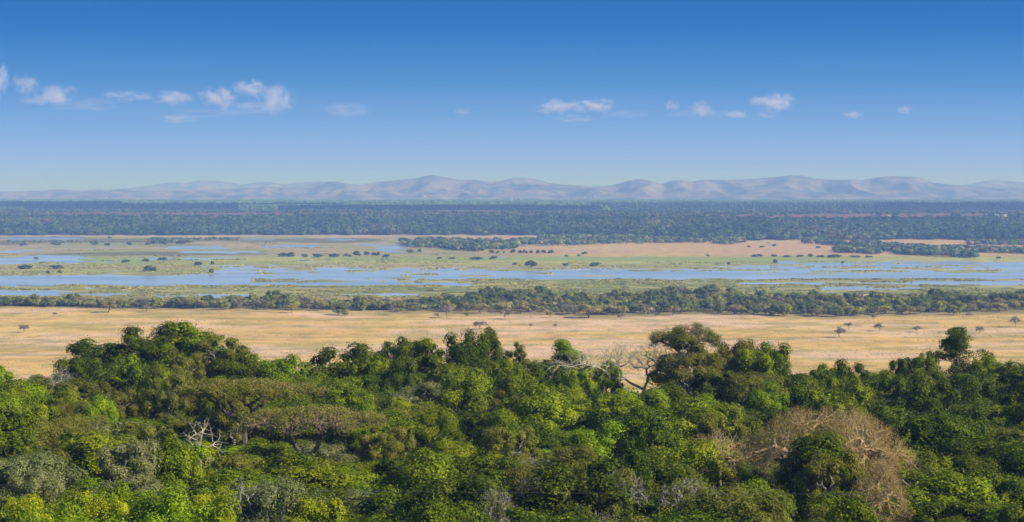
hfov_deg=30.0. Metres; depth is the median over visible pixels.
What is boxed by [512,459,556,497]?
broadleaf tree
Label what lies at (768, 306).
savanna tree
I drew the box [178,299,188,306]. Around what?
savanna tree
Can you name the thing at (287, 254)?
marsh bush
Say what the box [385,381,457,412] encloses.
silverleaf tree
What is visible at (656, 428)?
broadleaf tree
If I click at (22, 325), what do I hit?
savanna tree
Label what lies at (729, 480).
broadleaf tree
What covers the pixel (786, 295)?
savanna tree
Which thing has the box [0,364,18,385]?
broadleaf tree
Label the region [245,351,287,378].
broadleaf tree
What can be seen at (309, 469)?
broadleaf tree
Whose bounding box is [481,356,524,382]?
broadleaf tree
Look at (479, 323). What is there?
savanna tree
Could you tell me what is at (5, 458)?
broadleaf tree
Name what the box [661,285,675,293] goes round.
savanna tree
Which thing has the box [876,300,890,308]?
savanna tree
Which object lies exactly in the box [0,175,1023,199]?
hills
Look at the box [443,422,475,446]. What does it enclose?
broadleaf tree
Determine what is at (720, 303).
savanna tree
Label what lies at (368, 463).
broadleaf tree
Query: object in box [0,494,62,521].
broadleaf tree
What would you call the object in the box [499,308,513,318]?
savanna tree
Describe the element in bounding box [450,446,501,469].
broadleaf tree
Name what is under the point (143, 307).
savanna tree
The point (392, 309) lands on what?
savanna tree
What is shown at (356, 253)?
marsh bush
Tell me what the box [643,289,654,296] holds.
savanna tree
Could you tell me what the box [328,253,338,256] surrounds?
marsh bush
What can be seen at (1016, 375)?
broadleaf tree
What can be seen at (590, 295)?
savanna tree
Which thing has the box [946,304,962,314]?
savanna tree
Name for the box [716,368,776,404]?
broadleaf tree
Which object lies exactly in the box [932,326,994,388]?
yellowwood tree
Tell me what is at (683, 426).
broadleaf tree
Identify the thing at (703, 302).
savanna tree
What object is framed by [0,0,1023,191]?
sky
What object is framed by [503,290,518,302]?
savanna tree
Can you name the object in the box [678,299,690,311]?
savanna tree
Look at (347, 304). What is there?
savanna tree
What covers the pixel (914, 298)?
savanna tree
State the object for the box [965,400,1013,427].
broadleaf tree
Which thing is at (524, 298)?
savanna tree
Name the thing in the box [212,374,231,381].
broadleaf tree
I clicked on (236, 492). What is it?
broadleaf tree
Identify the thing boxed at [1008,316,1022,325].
savanna tree
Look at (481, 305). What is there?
savanna tree
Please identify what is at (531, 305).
savanna tree
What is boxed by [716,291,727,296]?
savanna tree
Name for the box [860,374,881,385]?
broadleaf tree
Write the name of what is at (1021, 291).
savanna tree
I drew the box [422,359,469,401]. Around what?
broadleaf tree
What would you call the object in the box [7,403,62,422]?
broadleaf tree
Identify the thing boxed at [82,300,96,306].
savanna tree
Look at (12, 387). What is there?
broadleaf tree
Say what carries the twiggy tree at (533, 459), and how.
on the ground
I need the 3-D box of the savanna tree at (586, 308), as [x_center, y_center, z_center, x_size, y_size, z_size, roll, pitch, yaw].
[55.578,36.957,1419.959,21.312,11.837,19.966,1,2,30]
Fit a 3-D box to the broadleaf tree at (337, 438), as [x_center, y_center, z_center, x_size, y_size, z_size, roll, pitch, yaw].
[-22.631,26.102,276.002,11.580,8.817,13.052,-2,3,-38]
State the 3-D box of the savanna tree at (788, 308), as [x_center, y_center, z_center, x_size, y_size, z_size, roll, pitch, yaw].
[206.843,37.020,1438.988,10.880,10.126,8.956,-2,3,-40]
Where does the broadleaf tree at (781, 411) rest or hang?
on the ground
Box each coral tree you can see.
[724,403,923,481]
[842,454,915,521]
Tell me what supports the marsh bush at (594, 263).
on the ground
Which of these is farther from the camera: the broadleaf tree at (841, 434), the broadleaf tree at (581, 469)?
the broadleaf tree at (841, 434)
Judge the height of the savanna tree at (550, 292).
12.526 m
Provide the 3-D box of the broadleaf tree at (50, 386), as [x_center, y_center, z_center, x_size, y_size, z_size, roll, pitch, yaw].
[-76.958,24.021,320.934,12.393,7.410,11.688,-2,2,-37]
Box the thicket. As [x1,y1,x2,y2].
[0,229,1023,257]
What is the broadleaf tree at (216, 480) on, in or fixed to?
on the ground
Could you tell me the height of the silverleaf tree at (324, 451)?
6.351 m
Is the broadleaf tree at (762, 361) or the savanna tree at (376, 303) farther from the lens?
the savanna tree at (376, 303)
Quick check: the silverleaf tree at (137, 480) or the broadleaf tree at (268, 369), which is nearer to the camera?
the silverleaf tree at (137, 480)
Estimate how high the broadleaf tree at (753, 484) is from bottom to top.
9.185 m
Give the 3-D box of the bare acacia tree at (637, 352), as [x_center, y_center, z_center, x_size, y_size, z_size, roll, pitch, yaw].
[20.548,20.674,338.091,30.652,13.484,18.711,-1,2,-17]
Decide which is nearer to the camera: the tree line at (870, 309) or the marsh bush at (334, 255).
the tree line at (870, 309)
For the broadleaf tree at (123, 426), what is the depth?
272.33 m
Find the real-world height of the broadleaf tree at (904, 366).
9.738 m
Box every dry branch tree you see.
[44,365,74,390]
[175,418,225,467]
[223,475,264,521]
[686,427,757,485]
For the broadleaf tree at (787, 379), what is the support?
on the ground
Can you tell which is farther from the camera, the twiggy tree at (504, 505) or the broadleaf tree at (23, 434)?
the broadleaf tree at (23, 434)
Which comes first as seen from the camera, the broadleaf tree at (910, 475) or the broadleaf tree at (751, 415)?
the broadleaf tree at (910, 475)
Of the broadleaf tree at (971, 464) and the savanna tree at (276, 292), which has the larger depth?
the savanna tree at (276, 292)
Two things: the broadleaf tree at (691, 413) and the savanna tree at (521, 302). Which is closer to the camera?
the broadleaf tree at (691, 413)
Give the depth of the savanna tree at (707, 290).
1662.02 m
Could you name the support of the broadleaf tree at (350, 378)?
on the ground
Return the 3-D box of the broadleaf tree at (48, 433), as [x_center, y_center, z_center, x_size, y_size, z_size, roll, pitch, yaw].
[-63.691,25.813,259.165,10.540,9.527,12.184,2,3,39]
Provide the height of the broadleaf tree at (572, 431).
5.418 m
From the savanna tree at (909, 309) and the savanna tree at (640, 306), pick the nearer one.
the savanna tree at (909, 309)
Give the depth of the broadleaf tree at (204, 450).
240.59 m
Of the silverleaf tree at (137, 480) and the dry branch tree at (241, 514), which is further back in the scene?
the silverleaf tree at (137, 480)
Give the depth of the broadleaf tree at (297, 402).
284.45 m
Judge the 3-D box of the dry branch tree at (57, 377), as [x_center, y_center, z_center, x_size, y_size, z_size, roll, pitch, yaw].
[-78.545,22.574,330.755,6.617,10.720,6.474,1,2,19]
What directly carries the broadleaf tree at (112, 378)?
on the ground
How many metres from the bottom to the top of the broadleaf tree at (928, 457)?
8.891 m
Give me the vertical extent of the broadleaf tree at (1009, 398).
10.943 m
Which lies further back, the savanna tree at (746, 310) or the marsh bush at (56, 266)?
the marsh bush at (56, 266)
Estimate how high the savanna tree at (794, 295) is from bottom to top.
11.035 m
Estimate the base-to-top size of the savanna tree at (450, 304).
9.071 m
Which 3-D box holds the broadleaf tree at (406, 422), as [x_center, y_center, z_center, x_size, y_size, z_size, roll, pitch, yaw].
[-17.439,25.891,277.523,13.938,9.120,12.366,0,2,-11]
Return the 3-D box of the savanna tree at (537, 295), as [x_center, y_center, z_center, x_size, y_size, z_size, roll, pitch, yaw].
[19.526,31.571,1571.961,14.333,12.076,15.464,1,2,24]
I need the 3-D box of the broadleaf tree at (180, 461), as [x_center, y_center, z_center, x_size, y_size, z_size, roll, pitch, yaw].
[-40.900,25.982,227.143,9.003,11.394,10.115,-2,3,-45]
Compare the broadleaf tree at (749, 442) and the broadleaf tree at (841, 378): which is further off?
the broadleaf tree at (841, 378)
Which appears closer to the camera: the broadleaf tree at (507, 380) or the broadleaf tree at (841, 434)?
the broadleaf tree at (841, 434)
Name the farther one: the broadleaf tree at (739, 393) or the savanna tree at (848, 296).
the savanna tree at (848, 296)
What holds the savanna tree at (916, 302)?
on the ground
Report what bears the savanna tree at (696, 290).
on the ground
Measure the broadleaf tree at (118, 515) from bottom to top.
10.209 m
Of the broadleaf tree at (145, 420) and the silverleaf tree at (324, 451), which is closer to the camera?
the silverleaf tree at (324, 451)
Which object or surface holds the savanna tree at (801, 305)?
on the ground
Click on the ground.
(896, 337)
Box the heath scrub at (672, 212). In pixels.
[0,208,1023,217]
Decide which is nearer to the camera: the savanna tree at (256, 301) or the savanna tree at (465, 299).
the savanna tree at (256, 301)
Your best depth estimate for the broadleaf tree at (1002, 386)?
341.03 m
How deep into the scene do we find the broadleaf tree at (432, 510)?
178.34 m
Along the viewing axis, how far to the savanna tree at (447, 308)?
1417.66 m
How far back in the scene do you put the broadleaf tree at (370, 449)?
264.62 m
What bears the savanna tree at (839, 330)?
on the ground
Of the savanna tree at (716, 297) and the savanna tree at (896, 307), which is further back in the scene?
the savanna tree at (716, 297)
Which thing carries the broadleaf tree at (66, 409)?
on the ground
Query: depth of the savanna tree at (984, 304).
1500.53 m
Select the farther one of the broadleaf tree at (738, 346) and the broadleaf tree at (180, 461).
the broadleaf tree at (738, 346)
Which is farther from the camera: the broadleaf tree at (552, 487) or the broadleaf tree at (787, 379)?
the broadleaf tree at (787, 379)
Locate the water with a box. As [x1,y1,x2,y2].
[0,236,1023,297]
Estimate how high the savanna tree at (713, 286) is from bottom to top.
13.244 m
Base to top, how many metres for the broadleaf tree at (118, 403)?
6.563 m
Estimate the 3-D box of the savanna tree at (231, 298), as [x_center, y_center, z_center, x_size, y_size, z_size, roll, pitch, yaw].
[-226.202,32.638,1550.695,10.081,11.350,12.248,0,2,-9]
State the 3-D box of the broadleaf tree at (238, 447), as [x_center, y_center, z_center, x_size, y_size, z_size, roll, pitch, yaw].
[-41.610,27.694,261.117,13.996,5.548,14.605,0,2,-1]
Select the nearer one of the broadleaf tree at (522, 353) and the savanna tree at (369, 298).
the broadleaf tree at (522, 353)
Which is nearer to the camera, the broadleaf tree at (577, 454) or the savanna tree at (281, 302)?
the broadleaf tree at (577, 454)
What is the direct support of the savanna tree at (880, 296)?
on the ground
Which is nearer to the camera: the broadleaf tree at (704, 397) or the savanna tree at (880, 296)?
the broadleaf tree at (704, 397)
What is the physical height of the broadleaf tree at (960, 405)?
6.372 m
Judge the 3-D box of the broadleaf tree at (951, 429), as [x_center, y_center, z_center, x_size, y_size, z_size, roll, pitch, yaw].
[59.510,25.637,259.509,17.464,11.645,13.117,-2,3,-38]
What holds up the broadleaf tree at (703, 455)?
on the ground
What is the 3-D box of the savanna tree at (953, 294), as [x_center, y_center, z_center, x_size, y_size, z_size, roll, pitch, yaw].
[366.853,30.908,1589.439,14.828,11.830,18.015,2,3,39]
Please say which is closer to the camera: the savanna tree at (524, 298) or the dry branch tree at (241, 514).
the dry branch tree at (241, 514)
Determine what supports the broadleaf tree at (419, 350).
on the ground
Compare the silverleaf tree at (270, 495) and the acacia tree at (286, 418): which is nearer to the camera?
the silverleaf tree at (270, 495)
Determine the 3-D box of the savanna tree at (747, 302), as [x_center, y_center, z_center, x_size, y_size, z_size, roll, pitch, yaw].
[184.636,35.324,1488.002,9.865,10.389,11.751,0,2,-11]
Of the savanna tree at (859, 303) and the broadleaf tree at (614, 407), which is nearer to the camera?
the broadleaf tree at (614, 407)
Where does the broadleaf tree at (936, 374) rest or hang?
on the ground
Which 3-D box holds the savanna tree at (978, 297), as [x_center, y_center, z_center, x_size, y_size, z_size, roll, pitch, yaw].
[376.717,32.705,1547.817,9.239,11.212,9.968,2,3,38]
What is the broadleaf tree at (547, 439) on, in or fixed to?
on the ground
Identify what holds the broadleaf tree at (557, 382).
on the ground
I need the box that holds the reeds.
[0,239,1023,298]
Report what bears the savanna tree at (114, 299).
on the ground
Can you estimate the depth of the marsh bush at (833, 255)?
2779.81 m
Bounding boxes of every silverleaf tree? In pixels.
[0,447,92,511]
[3,465,65,508]
[86,470,166,505]
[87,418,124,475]
[93,433,163,502]
[239,469,331,521]
[271,441,356,468]
[324,485,398,513]
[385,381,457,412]
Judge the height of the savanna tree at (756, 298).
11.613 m
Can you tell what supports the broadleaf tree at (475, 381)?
on the ground
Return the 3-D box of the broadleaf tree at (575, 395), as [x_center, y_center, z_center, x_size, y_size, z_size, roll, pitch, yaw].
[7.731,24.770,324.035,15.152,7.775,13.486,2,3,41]
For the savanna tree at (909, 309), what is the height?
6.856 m
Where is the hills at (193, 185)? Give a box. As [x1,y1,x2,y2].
[110,179,1023,190]
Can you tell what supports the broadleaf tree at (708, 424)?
on the ground
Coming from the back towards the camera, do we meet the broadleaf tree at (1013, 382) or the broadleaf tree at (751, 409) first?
the broadleaf tree at (1013, 382)
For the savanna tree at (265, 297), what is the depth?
1548.81 m
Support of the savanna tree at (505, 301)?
on the ground
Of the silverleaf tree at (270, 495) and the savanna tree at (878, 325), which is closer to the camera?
the silverleaf tree at (270, 495)
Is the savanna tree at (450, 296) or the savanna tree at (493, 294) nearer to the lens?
the savanna tree at (450, 296)
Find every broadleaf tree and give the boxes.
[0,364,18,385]
[0,375,38,416]
[0,385,34,430]
[0,407,43,458]
[0,449,64,467]
[0,492,48,512]
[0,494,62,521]
[5,505,53,521]
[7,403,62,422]
[7,415,75,458]
[11,376,53,406]
[20,443,72,476]
[23,371,70,387]
[41,382,91,399]
[41,412,111,434]
[47,401,90,425]
[47,495,98,521]
[48,386,90,405]
[48,484,95,521]
[50,422,99,489]
[51,429,155,486]
[52,353,105,388]
[52,376,116,403]
[62,335,128,377]
[63,475,135,509]
[72,392,121,428]
[79,495,131,521]
[87,365,138,402]
[89,478,133,514]
[90,432,144,479]
[95,509,134,521]
[99,324,168,389]
[99,494,164,521]
[100,385,139,422]
[104,394,158,420]
[105,424,156,437]
[110,350,148,372]
[114,413,178,446]
[115,357,164,408]
[119,479,212,521]
[121,416,179,439]
[124,485,193,517]
[132,320,190,373]
[133,432,208,499]
[134,361,186,419]
[137,364,189,419]
[150,437,232,494]
[150,443,213,494]
[155,413,232,441]
[157,317,223,374]
[166,347,205,385]
[185,390,245,429]
[187,465,272,500]
[187,490,228,507]
[194,333,250,381]
[197,399,257,445]
[197,478,283,521]
[199,448,269,494]
[199,481,248,521]
[204,346,263,380]
[205,394,257,444]
[205,452,268,472]
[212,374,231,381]
[220,444,248,454]
[234,436,295,462]
[242,447,360,490]
[242,475,303,516]
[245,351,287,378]
[247,397,300,437]
[250,422,327,455]
[254,350,312,381]
[264,371,300,384]
[272,484,352,514]
[273,394,323,450]
[275,377,319,405]
[282,492,351,521]
[290,368,331,383]
[303,339,374,379]
[306,373,363,406]
[312,411,387,458]
[312,465,381,497]
[318,375,363,388]
[322,380,385,415]
[329,459,385,486]
[344,507,390,521]
[345,458,384,483]
[347,347,392,387]
[350,408,435,451]
[351,480,449,521]
[353,424,419,475]
[356,369,424,405]
[366,390,385,408]
[369,445,463,514]
[372,404,438,441]
[373,333,415,363]
[376,449,422,479]
[377,450,420,485]
[379,355,423,409]
[386,395,439,415]
[388,353,411,374]
[394,334,446,385]
[401,489,500,521]
[408,403,462,451]
[419,460,516,520]
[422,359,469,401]
[429,362,494,417]
[430,450,453,463]
[432,436,483,455]
[442,326,491,377]
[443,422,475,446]
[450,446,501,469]
[450,449,519,495]
[451,414,467,427]
[456,409,495,444]
[467,401,522,453]
[474,326,510,366]
[477,423,544,464]
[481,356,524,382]
[484,388,518,412]
[486,362,537,408]
[486,380,585,447]
[495,502,594,521]
[499,465,563,495]
[504,341,533,376]
[508,456,640,520]
[509,513,604,521]
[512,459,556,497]
[519,421,572,460]
[524,375,573,417]
[526,358,560,382]
[529,339,587,385]
[537,446,576,463]
[545,440,598,477]
[554,415,577,431]
[558,383,595,418]
[561,362,604,397]
[564,417,648,461]
[564,428,597,446]
[568,458,621,491]
[571,396,594,429]
[584,445,658,516]
[585,390,645,429]
[587,358,625,393]
[587,385,645,434]
[588,387,612,402]
[609,400,694,481]
[610,449,708,518]
[613,386,676,410]
[616,404,686,437]
[618,445,689,501]
[618,506,663,521]
[619,504,717,521]
[641,437,724,487]
[642,327,723,396]
[644,416,697,440]
[648,503,736,521]
[650,402,684,415]
[653,379,692,405]
[668,478,801,521]
[671,439,742,485]
[674,393,752,440]
[680,376,696,393]
[686,392,722,407]
[690,405,751,468]
[693,367,757,404]
[697,355,740,398]
[712,336,757,372]
[714,477,747,499]
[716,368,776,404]
[718,373,791,409]
[731,426,792,474]
[733,461,780,491]
[734,347,777,376]
[735,409,790,450]
[737,411,764,436]
[738,429,804,481]
[738,475,799,521]
[741,380,791,413]
[741,406,797,422]
[755,338,792,375]
[761,373,798,386]
[762,466,788,494]
[770,425,851,520]
[771,405,812,428]
[773,411,825,431]
[779,382,816,408]
[782,373,823,401]
[788,367,835,389]
[788,509,801,521]
[794,446,873,517]
[798,490,873,521]
[800,502,878,521]
[801,383,874,413]
[810,426,852,442]
[817,362,836,372]
[818,393,867,428]
[819,488,879,521]
[822,384,848,396]
[826,374,866,392]
[827,371,861,390]
[831,401,913,457]
[833,356,871,380]
[838,439,881,473]
[838,477,935,521]
[841,379,893,411]
[849,406,944,459]
[855,395,928,421]
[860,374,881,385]
[864,367,901,395]
[867,368,894,379]
[868,397,920,412]
[870,461,942,490]
[876,371,928,401]
[885,443,937,476]
[887,354,911,376]
[895,366,964,416]
[900,463,1006,520]
[904,445,954,477]
[907,408,997,463]
[908,350,940,380]
[910,496,1001,521]
[924,401,971,409]
[926,369,991,394]
[933,389,953,399]
[947,435,1014,468]
[949,397,1005,421]
[949,450,1010,480]
[952,367,998,404]
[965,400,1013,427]
[966,467,1023,518]
[967,469,1012,515]
[969,353,1008,390]
[975,422,1023,446]
[977,435,1023,491]
[980,502,1023,521]
[988,358,1023,396]
[993,381,1020,401]
[996,483,1023,521]
[997,389,1023,417]
[999,396,1023,440]
[1003,368,1023,413]
[1003,369,1023,393]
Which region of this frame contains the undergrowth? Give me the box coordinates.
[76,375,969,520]
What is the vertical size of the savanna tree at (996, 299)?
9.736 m
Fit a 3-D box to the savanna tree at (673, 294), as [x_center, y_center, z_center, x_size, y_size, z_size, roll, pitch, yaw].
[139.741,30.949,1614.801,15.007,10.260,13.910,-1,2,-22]
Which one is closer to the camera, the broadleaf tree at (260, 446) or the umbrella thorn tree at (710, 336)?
the broadleaf tree at (260, 446)
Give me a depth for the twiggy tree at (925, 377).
330.04 m
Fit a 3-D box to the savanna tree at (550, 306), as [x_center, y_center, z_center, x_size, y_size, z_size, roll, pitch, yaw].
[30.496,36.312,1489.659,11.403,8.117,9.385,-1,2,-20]
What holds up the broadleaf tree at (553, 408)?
on the ground
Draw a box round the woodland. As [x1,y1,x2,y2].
[0,212,1023,239]
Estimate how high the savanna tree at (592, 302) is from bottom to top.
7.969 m
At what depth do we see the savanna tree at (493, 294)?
1585.69 m
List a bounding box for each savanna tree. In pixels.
[0,296,12,305]
[7,296,18,305]
[14,296,27,305]
[19,324,29,330]
[26,293,40,305]
[39,298,54,306]
[44,296,62,300]
[56,298,71,304]
[65,293,80,305]
[72,297,86,301]
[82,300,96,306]
[95,298,106,302]
[99,300,117,311]
[107,297,118,307]
[115,298,131,306]
[133,298,148,305]
[141,305,151,311]
[142,295,163,308]
[169,296,186,307]
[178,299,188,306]
[186,298,204,308]
[197,296,210,306]
[204,294,213,300]
[214,300,230,308]
[226,295,242,298]
[228,295,236,307]
[234,298,246,308]
[243,292,256,299]
[252,298,264,308]
[261,300,273,309]
[262,293,275,307]
[266,289,280,297]
[276,299,285,308]
[278,293,298,300]
[283,302,297,312]
[284,298,299,309]
[301,299,312,309]
[305,297,319,301]
[314,299,328,309]
[328,297,341,307]
[331,304,348,314]
[337,302,350,305]
[352,295,361,302]
[357,299,367,310]
[361,296,376,301]
[367,301,373,309]
[372,301,384,309]
[383,301,396,307]
[388,306,397,313]
[393,300,406,311]
[404,297,415,306]
[419,296,437,308]
[429,294,442,298]
[437,294,446,301]
[441,305,453,317]
[442,301,455,311]
[443,294,454,299]
[451,299,461,310]
[454,295,469,302]
[457,302,475,310]
[467,291,476,300]
[469,295,486,301]
[472,302,489,312]
[473,321,487,327]
[477,291,488,297]
[478,287,487,292]
[482,300,492,308]
[485,286,500,292]
[485,292,501,299]
[488,298,500,303]
[493,301,510,308]
[495,297,508,302]
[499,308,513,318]
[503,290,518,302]
[511,303,528,313]
[512,289,522,296]
[515,299,528,310]
[518,296,529,300]
[523,288,536,296]
[524,303,537,309]
[527,297,540,301]
[528,292,543,299]
[534,285,546,292]
[536,301,547,309]
[540,294,553,303]
[544,303,556,311]
[547,289,561,296]
[553,297,563,308]
[559,304,577,314]
[564,290,572,298]
[571,295,581,301]
[573,291,586,297]
[575,304,601,317]
[579,297,592,301]
[582,293,595,299]
[585,300,597,304]
[597,296,607,301]
[601,304,617,314]
[602,299,610,305]
[608,289,621,298]
[610,300,622,304]
[614,296,632,301]
[617,306,628,312]
[618,301,635,311]
[623,292,632,296]
[633,294,646,301]
[634,303,646,312]
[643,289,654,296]
[646,294,661,303]
[649,300,656,308]
[653,290,668,298]
[660,300,678,311]
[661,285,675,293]
[665,305,680,314]
[668,296,680,307]
[670,289,685,294]
[670,292,682,297]
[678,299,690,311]
[682,289,696,294]
[682,294,695,299]
[686,300,699,309]
[692,288,704,296]
[696,287,715,298]
[698,295,712,306]
[698,299,710,309]
[702,284,719,291]
[705,291,723,297]
[707,299,720,308]
[711,295,725,301]
[713,301,724,312]
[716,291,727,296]
[724,303,744,313]
[726,287,737,291]
[726,290,735,295]
[726,297,744,305]
[734,307,750,313]
[736,293,748,299]
[744,300,753,307]
[746,303,760,313]
[749,295,767,302]
[754,289,766,294]
[756,302,765,307]
[758,307,769,314]
[761,304,778,312]
[765,299,776,304]
[769,302,785,315]
[771,297,783,303]
[780,294,789,298]
[780,297,793,305]
[780,304,792,315]
[787,305,798,313]
[790,292,800,297]
[792,301,808,310]
[798,294,810,301]
[805,304,819,315]
[808,290,822,296]
[810,307,826,315]
[813,294,823,301]
[818,301,830,305]
[824,295,837,303]
[826,305,844,316]
[828,295,847,303]
[834,326,846,337]
[838,299,850,306]
[842,292,858,301]
[843,305,857,315]
[846,308,862,315]
[849,297,863,301]
[851,300,869,306]
[868,291,878,296]
[872,298,889,303]
[873,294,889,300]
[874,304,890,313]
[874,323,884,330]
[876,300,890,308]
[885,293,894,303]
[892,298,905,310]
[893,304,908,312]
[896,295,910,300]
[903,306,915,311]
[904,300,913,305]
[906,293,919,296]
[907,296,921,301]
[911,299,927,305]
[911,326,922,330]
[912,305,925,312]
[923,302,930,311]
[927,287,940,297]
[930,295,944,300]
[931,300,945,310]
[935,294,950,302]
[945,291,958,298]
[946,294,957,302]
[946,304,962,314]
[951,300,966,308]
[959,294,973,302]
[965,303,976,311]
[970,300,988,310]
[974,295,982,300]
[975,325,984,330]
[980,301,991,310]
[981,296,990,304]
[988,293,1000,299]
[989,302,1008,310]
[990,297,1005,303]
[992,292,1006,299]
[997,300,1014,309]
[1005,292,1021,300]
[1007,299,1020,308]
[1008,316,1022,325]
[1015,289,1023,293]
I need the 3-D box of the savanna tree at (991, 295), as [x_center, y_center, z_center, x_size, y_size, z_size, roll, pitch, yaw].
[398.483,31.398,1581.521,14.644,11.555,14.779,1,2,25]
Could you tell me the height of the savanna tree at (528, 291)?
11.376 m
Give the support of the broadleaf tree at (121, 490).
on the ground
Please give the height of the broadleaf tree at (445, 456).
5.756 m
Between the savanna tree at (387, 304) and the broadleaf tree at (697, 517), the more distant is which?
the savanna tree at (387, 304)
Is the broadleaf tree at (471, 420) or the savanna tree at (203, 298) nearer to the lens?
the broadleaf tree at (471, 420)
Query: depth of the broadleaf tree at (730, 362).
338.80 m
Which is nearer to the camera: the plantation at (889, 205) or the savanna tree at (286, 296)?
the savanna tree at (286, 296)
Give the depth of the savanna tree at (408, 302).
1526.78 m
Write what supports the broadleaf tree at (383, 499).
on the ground
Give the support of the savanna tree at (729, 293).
on the ground
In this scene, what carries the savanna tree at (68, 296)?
on the ground
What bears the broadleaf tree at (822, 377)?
on the ground
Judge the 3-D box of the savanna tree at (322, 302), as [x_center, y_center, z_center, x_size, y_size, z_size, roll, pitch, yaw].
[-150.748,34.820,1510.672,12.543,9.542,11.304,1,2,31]
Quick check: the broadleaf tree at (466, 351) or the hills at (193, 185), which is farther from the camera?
the hills at (193, 185)
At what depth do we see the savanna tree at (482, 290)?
1631.99 m
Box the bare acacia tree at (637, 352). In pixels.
[543,339,702,391]
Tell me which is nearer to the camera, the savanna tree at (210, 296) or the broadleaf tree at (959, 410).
the broadleaf tree at (959, 410)
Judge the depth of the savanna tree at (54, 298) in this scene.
1568.04 m
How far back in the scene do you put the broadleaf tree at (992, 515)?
191.66 m
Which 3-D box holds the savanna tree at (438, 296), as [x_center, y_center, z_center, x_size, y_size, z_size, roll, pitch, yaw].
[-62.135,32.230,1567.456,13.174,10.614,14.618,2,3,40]
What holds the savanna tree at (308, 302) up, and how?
on the ground
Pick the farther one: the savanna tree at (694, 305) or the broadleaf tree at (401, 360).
the savanna tree at (694, 305)
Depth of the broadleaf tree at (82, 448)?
238.51 m
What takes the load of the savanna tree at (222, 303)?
on the ground
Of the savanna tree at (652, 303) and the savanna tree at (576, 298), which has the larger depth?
the savanna tree at (576, 298)
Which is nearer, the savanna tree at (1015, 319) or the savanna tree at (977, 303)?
the savanna tree at (1015, 319)
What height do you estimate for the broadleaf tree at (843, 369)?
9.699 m
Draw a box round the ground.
[0,209,1023,520]
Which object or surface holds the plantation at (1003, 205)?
on the ground
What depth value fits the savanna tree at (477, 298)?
1545.03 m
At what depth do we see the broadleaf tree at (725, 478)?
245.87 m
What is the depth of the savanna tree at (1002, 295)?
1575.25 m
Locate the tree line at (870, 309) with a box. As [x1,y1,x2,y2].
[0,291,1021,313]
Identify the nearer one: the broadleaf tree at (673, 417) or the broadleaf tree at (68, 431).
the broadleaf tree at (68, 431)
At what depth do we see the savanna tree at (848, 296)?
1570.22 m
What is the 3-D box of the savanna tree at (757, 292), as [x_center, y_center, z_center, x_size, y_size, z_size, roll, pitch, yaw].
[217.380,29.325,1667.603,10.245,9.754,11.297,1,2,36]
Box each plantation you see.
[0,198,1023,208]
[0,200,120,208]
[0,206,24,209]
[94,202,343,209]
[237,203,609,210]
[278,204,600,210]
[591,201,878,210]
[874,201,929,210]
[928,201,1023,209]
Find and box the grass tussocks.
[1,307,1022,382]
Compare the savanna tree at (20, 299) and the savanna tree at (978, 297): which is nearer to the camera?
the savanna tree at (978, 297)
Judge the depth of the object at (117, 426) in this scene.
264.82 m
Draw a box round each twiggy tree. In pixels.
[469,487,514,521]
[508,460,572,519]
[513,454,555,465]
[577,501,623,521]
[588,465,659,521]
[651,477,717,514]
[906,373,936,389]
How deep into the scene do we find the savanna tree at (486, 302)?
1514.08 m
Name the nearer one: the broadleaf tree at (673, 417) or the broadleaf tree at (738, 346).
the broadleaf tree at (673, 417)
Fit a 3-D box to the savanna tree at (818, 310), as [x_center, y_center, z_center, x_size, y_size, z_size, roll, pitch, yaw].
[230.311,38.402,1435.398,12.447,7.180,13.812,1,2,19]
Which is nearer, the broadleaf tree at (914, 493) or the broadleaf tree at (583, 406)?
the broadleaf tree at (914, 493)
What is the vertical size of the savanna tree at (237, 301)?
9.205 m
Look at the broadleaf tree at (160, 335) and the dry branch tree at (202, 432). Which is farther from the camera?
the broadleaf tree at (160, 335)
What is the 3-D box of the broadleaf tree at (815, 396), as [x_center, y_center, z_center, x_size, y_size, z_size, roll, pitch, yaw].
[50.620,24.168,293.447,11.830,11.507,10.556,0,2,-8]
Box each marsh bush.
[17,265,32,268]
[49,265,64,268]
[143,265,156,270]
[277,252,294,256]
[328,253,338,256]
[352,251,360,255]
[525,260,537,266]
[590,262,599,265]
[826,254,841,257]
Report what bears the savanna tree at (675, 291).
on the ground
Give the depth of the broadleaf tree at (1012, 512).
184.79 m
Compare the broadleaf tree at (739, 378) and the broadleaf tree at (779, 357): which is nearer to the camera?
the broadleaf tree at (739, 378)
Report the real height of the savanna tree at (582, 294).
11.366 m
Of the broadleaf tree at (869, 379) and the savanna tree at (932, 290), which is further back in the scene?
the savanna tree at (932, 290)
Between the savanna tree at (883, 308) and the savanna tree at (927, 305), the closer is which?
the savanna tree at (883, 308)
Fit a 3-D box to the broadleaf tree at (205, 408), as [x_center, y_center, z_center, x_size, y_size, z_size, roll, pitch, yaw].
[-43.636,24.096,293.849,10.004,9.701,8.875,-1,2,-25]
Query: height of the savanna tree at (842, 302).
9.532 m
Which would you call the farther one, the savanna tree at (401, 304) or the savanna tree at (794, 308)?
the savanna tree at (401, 304)
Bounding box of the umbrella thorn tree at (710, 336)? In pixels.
[646,321,725,392]
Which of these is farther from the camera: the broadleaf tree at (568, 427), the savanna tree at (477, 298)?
the savanna tree at (477, 298)

